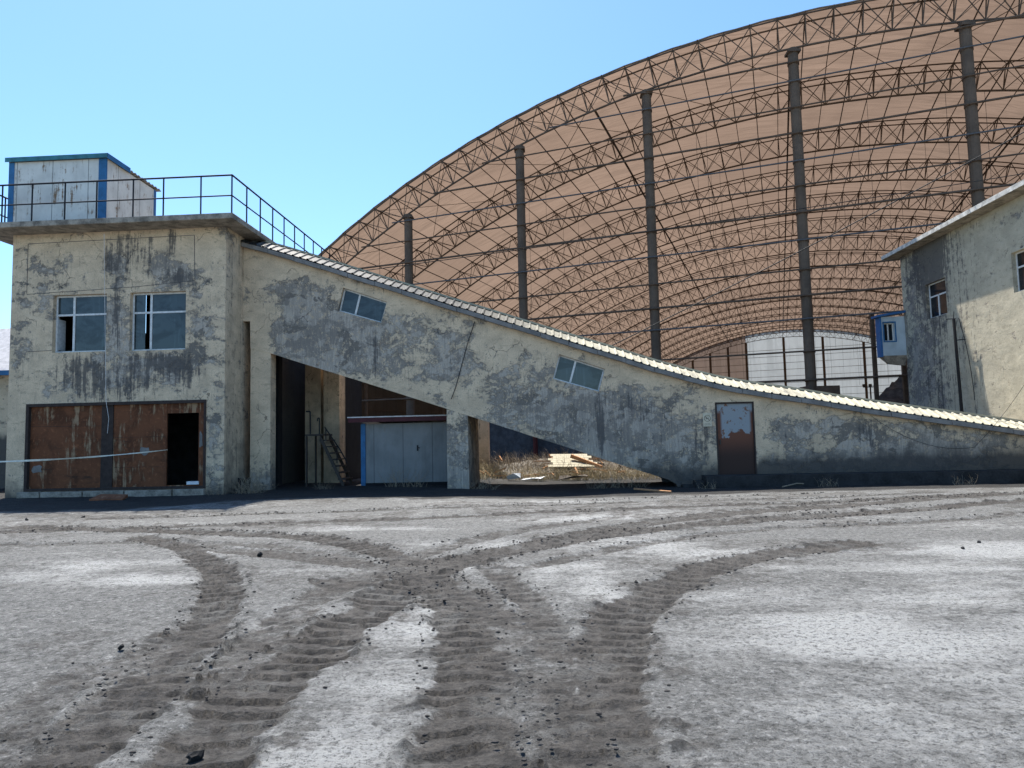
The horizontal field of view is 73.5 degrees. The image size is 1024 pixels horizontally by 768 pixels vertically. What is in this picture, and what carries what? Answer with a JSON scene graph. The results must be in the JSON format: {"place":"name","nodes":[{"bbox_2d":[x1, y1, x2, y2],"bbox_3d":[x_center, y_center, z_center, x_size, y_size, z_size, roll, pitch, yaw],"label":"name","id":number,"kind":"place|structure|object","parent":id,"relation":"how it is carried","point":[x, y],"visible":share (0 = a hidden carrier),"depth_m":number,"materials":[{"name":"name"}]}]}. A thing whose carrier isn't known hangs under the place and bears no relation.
{"place":"outdoors","nodes":[
{"label":"outdoors","id":0,"kind":"place"},
{"bbox_2d":[0,0,853,332],"label":"sky","id":1,"kind":"structure","parent":0,"point":[324,109],"materials":[{"name":"blue"}]},
{"bbox_2d":[0,475,1023,767],"bbox_3d":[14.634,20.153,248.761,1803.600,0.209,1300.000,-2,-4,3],"label":"ground","id":2,"kind":"structure","parent":0,"point":[892,637],"depth_m":5.43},
{"bbox_2d":[0,328,9,487],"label":"house","id":3,"kind":"structure","parent":2,"relation":"on","point":[4,353],"depth_m":25.14,"materials":[{"name":"beige paint"}]},
{"bbox_2d":[89,494,127,500],"bbox_3d":[-11.020,3.102,18.760,0.950,0.160,0.340,-2,-4,3],"label":"rusty plate","id":4,"kind":"object","parent":2,"relation":"on","point":[99,497],"visible":0.93,"depth_m":18.73,"materials":[{"name":"brown metal"}]},
{"bbox_2d":[0,174,338,497],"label":"transfer house","id":5,"kind":"structure","parent":2,"relation":"on","point":[174,384],"depth_m":20.40,"materials":[{"name":"beige paint"}]},
{"bbox_2d":[55,295,106,352],"bbox_3d":[-12.922,-1.808,20.652,1.666,1.735,0.070,-2,-4,3],"label":"window","id":6,"kind":"structure","parent":5,"relation":"in","point":[88,312],"depth_m":20.64,"materials":[{"name":"blue glass"}]},
{"bbox_2d":[0,450,163,461],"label":"barrier tape","id":7,"kind":"object","parent":5,"relation":"attached to","point":[74,457],"visible":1,"depth_m":17.91,"materials":[{"name":"plastic"}]},
{"bbox_2d":[5,153,160,221],"bbox_3d":[-13.994,-5.776,22.566,3.310,2.393,2.925,-2,-4,3],"label":"rooftop cabin","id":8,"kind":"object","parent":5,"relation":"on","point":[67,168],"visible":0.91,"depth_m":21.24,"materials":[{"name":"white metal"}]},
{"bbox_2d":[104,246,108,432],"bbox_3d":[-11.841,-1.450,20.002,0.199,5.758,0.796,1,-5,-28],"label":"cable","id":9,"kind":"object","parent":5,"relation":"hanging from","point":[105,337],"visible":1,"depth_m":20.25,"materials":[{"name":"metal"}]},
{"bbox_2d":[132,292,185,350],"bbox_3d":[-10.513,-1.865,20.515,1.715,1.750,0.070,-2,-4,3],"label":"window","id":10,"kind":"structure","parent":5,"relation":"in","point":[167,313],"depth_m":20.51,"materials":[{"name":"blue glass"}]},
{"bbox_2d":[186,481,198,484],"bbox_3d":[-9.298,2.888,20.033,0.360,0.090,0.170,-2,-4,3],"label":"white carton","id":11,"kind":"object","parent":5,"relation":"on","point":[191,482],"visible":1,"depth_m":19.95,"materials":[{"name":"white cardboard"}]},
{"bbox_2d":[186,749,204,762],"bbox_3d":[-1.513,1.774,3.269,0.051,0.048,0.085,-5,-6,44],"label":"coal lump","id":12,"kind":"object","parent":2,"relation":"on","point":[197,755],"visible":1,"depth_m":3.26,"materials":[{"name":"black stone"}]},
{"bbox_2d":[236,478,250,492],"bbox_3d":[-8.026,3.078,20.482,0.424,0.559,0.376,-2,-4,3],"label":"weed","id":13,"kind":"object","parent":2,"relation":"on","point":[240,483],"visible":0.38,"depth_m":20.36,"materials":[{"name":"plant"}]},
{"bbox_2d":[228,471,274,493],"bbox_3d":[-7.743,2.849,20.152,1.806,0.778,1.326,-3,-5,24],"label":"dry bush","id":14,"kind":"object","parent":2,"relation":"on","point":[249,490],"visible":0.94,"depth_m":20.03,"materials":[{"name":"brown plant"}]},
{"bbox_2d":[305,411,352,486],"bbox_3d":[-6.084,2.242,22.987,1.401,2.693,1.008,-2,-4,3],"label":"steel stair","id":15,"kind":"object","parent":2,"relation":"on","point":[339,458],"visible":0.96,"depth_m":22.57,"materials":[{"name":"black metal"}]},
{"bbox_2d":[345,377,361,480],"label":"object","id":16,"kind":"structure","parent":2,"relation":"on","point":[353,397],"depth_m":25.96,"materials":[{"name":"brown metal"}]},
{"bbox_2d":[347,415,446,485],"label":"panel shed","id":17,"kind":"structure","parent":2,"relation":"on","point":[404,443],"depth_m":22.03,"materials":[{"name":"metal"}]},
{"bbox_2d":[378,460,417,486],"bbox_3d":[-3.667,2.764,21.354,1.392,0.943,0.908,-2,-4,3],"label":"weed","id":18,"kind":"object","parent":2,"relation":"on","point":[396,477],"visible":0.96,"depth_m":21.36,"materials":[{"name":"green plant"}]},
{"bbox_2d":[397,470,428,486],"bbox_3d":[-3.008,2.879,21.322,1.098,0.694,0.762,-4,-5,30],"label":"weed","id":19,"kind":"object","parent":2,"relation":"on","point":[415,479],"visible":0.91,"depth_m":21.30,"materials":[{"name":"plant"}]},
{"bbox_2d":[478,419,489,466],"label":"pillar","id":20,"kind":"structure","parent":2,"relation":"on","point":[484,437],"depth_m":27.53,"materials":[{"name":"beige paint"}]},
{"bbox_2d":[468,473,501,489],"bbox_3d":[-0.890,2.875,20.654,1.297,0.623,0.643,-2,-4,14],"label":"weed","id":21,"kind":"object","parent":2,"relation":"on","point":[471,485],"visible":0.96,"depth_m":20.62,"materials":[{"name":"plant"}]},
{"bbox_2d":[479,459,510,479],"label":"dry grass","id":22,"kind":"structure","parent":2,"relation":"on","point":[485,473],"depth_m":25.39,"materials":[{"name":"plant"}]},
{"bbox_2d":[2,491,1023,766],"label":"track clods","id":23,"kind":"object","parent":2,"relation":"on","point":[458,609],"visible":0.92,"depth_m":6.45,"materials":[{"name":"grey soil"}]},
{"bbox_2d":[507,473,520,479],"bbox_3d":[0.060,3.296,24.471,0.495,0.222,0.250,-2,-4,3],"label":"scrap sheet","id":24,"kind":"object","parent":2,"relation":"on","point":[514,476],"visible":1,"depth_m":24.43,"materials":[{"name":"grey metal"}]},
{"bbox_2d":[521,476,545,479],"bbox_3d":[0.770,3.368,24.527,0.865,0.131,0.366,-3,-5,17],"label":"scrap sheet","id":25,"kind":"object","parent":2,"relation":"on","point":[533,478],"visible":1,"depth_m":24.43,"materials":[{"name":"white metal"}]},
{"bbox_2d":[480,459,659,480],"bbox_3d":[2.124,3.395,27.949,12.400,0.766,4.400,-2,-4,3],"label":"brush mound","id":26,"kind":"object","parent":2,"relation":"on","point":[523,467],"visible":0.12,"depth_m":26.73,"materials":[{"name":"brown plant"}]},
{"bbox_2d":[483,454,624,476],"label":"brush sticks","id":27,"kind":"object","parent":26,"relation":"on","point":[547,466],"visible":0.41,"depth_m":25.88,"materials":[{"name":"brown wood"}]},
{"bbox_2d":[479,448,629,471],"bbox_3d":[2.095,2.946,27.541,11.685,0.998,4.131,-2,-4,3],"label":"dry brush","id":28,"kind":"object","parent":26,"relation":"on","point":[520,461],"visible":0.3,"depth_m":26.84,"materials":[{"name":"beige plant"}]},
{"bbox_2d":[548,454,596,467],"bbox_3d":[2.340,2.964,26.567,1.870,0.495,1.210,-2,-4,3],"label":"board stack","id":29,"kind":"object","parent":28,"relation":"on","point":[558,458],"visible":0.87,"depth_m":26.49,"materials":[{"name":"beige wood"}]},
{"bbox_2d":[570,454,601,467],"bbox_3d":[2.843,2.956,26.233,1.310,0.537,0.141,-4,-5,31],"label":"plank","id":30,"kind":"object","parent":28,"relation":"on","point":[572,456],"visible":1,"depth_m":26.25,"materials":[{"name":"brown wood"}]},
{"bbox_2d":[559,474,587,479],"bbox_3d":[2.169,3.295,24.223,1.047,0.181,0.523,-2,-4,3],"label":"scrap sheet","id":31,"kind":"object","parent":2,"relation":"on","point":[568,477],"visible":0.96,"depth_m":24.09,"materials":[{"name":"metal"}]},
{"bbox_2d":[580,473,650,488],"bbox_3d":[3.082,2.862,20.603,2.082,0.568,0.807,0,-4,-11],"label":"weed","id":32,"kind":"object","parent":2,"relation":"on","point":[617,483],"visible":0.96,"depth_m":20.57,"materials":[{"name":"brown plant"}]},
{"bbox_2d":[241,239,1023,490],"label":"conveyor gallery","id":33,"kind":"object","parent":2,"relation":"on","point":[331,324],"visible":0.99,"depth_m":20.67,"materials":[{"name":"beige paint"}]},
{"bbox_2d":[340,288,386,322],"bbox_3d":[-4.618,-2.432,21.366,1.541,1.142,0.070,-2,-4,3],"label":"window","id":34,"kind":"structure","parent":33,"relation":"in","point":[354,303],"depth_m":21.35,"materials":[{"name":"clear glass"}]},
{"bbox_2d":[451,321,474,398],"bbox_3d":[-1.486,-0.730,20.855,0.784,2.366,0.023,-2,-4,3],"label":"wall cable","id":35,"kind":"object","parent":33,"relation":"attached to","point":[463,358],"depth_m":20.85,"materials":[{"name":"black rubber"}]},
{"bbox_2d":[553,355,604,390],"bbox_3d":[2.024,-0.324,20.819,1.578,1.168,0.070,-2,-4,3],"label":"window","id":36,"kind":"structure","parent":33,"relation":"in","point":[568,370],"depth_m":20.80,"materials":[{"name":"blue glass"}]},
{"bbox_2d":[367,173,1023,270],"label":"overhead wire","id":37,"kind":"object","parent":33,"relation":"attached to","point":[699,223],"visible":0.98,"depth_m":24.52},
{"bbox_2d":[703,413,711,426],"bbox_3d":[5.789,1.062,20.296,0.254,0.390,0.020,-2,-4,3],"label":"notice sign","id":38,"kind":"object","parent":33,"relation":"attached to","point":[707,419],"visible":1,"depth_m":20.29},
{"bbox_2d":[717,403,754,474],"bbox_3d":[6.621,1.630,20.298,1.039,2.093,0.050,-2,-4,3],"label":"door","id":39,"kind":"structure","parent":33,"relation":"in","point":[735,421],"depth_m":20.27,"materials":[{"name":"metal"}]},
{"bbox_2d":[612,132,1023,345],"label":"overhead wire","id":40,"kind":"object","parent":33,"relation":"attached to","point":[823,238],"visible":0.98,"depth_m":24.13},
{"bbox_2d":[870,385,1023,448],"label":"drooping cable","id":41,"kind":"object","parent":33,"relation":"hanging from","point":[957,448],"visible":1,"depth_m":19.74,"materials":[{"name":"black rubber"}]},
{"bbox_2d":[634,488,671,492],"bbox_3d":[3.808,2.890,18.611,0.054,0.067,1.380,2,-5,-34],"label":"stick","id":42,"kind":"object","parent":2,"relation":"on","point":[654,490],"visible":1,"depth_m":18.56,"materials":[{"name":"brown wood"}]},
{"bbox_2d":[319,0,1023,463],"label":"coal shed","id":43,"kind":"structure","parent":2,"relation":"on","point":[845,102],"depth_m":46.81,"materials":[{"name":"metal"}]},
{"bbox_2d":[815,476,838,486],"bbox_3d":[8.793,2.707,19.059,0.786,0.383,0.397,0,-5,-16],"label":"weed","id":44,"kind":"object","parent":2,"relation":"on","point":[828,483],"visible":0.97,"depth_m":19.07,"materials":[{"name":"plant"}]},
{"bbox_2d":[862,384,873,398],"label":"light mast","id":45,"kind":"object","parent":2,"relation":"on","point":[864,385],"visible":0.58,"depth_m":68.13,"materials":[{"name":"metal"}]},
{"bbox_2d":[879,370,909,403],"bbox_3d":[21.180,1.682,35.999,15.000,5.042,10.000,-2,-4,3],"label":"coal heap","id":46,"kind":"object","parent":2,"relation":"on","point":[893,392],"visible":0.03,"depth_m":35.13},
{"bbox_2d":[881,179,1023,430],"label":"plant building","id":47,"kind":"structure","parent":2,"relation":"on","point":[967,267],"depth_m":24.36,"materials":[{"name":"paint"}]},
{"bbox_2d":[871,310,906,365],"bbox_3d":[16.038,-1.921,29.091,1.165,2.304,0.590,-2,-4,3],"label":"hanging cabin","id":48,"kind":"object","parent":47,"relation":"attached to","point":[891,340],"visible":1,"depth_m":28.95,"materials":[{"name":"metal"}]},
{"bbox_2d":[884,323,893,340],"bbox_3d":[15.968,-2.189,29.130,0.448,0.776,0.070,-2,-4,3],"label":"window","id":49,"kind":"structure","parent":48,"relation":"in","point":[888,327],"depth_m":29.12,"materials":[{"name":"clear glass"}]},
{"bbox_2d":[929,279,946,317],"bbox_3d":[16.615,-3.311,26.572,0.070,1.380,1.399,-2,-4,3],"label":"window","id":50,"kind":"structure","parent":47,"relation":"in","point":[937,290],"depth_m":26.71,"materials":[{"name":"clear glass"}]},
{"bbox_2d":[1015,250,1023,291],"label":"window","id":51,"kind":"structure","parent":47,"relation":"in","point":[1019,255],"depth_m":22.02,"materials":[{"name":"clear glass"}]},
{"bbox_2d":[946,311,974,411],"bbox_3d":[16.131,0.227,24.558,0.230,5.746,1.100,0,-4,-11],"label":"wire pole","id":52,"kind":"object","parent":2,"relation":"on","point":[957,366],"visible":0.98,"depth_m":24.64,"materials":[{"name":"black metal"}]},
{"bbox_2d":[952,473,977,484],"bbox_3d":[12.386,2.608,18.811,0.754,0.380,0.321,-1,-4,-7],"label":"weed","id":53,"kind":"object","parent":2,"relation":"on","point":[962,481],"visible":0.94,"depth_m":18.84,"materials":[{"name":"green plant"}]}
]}

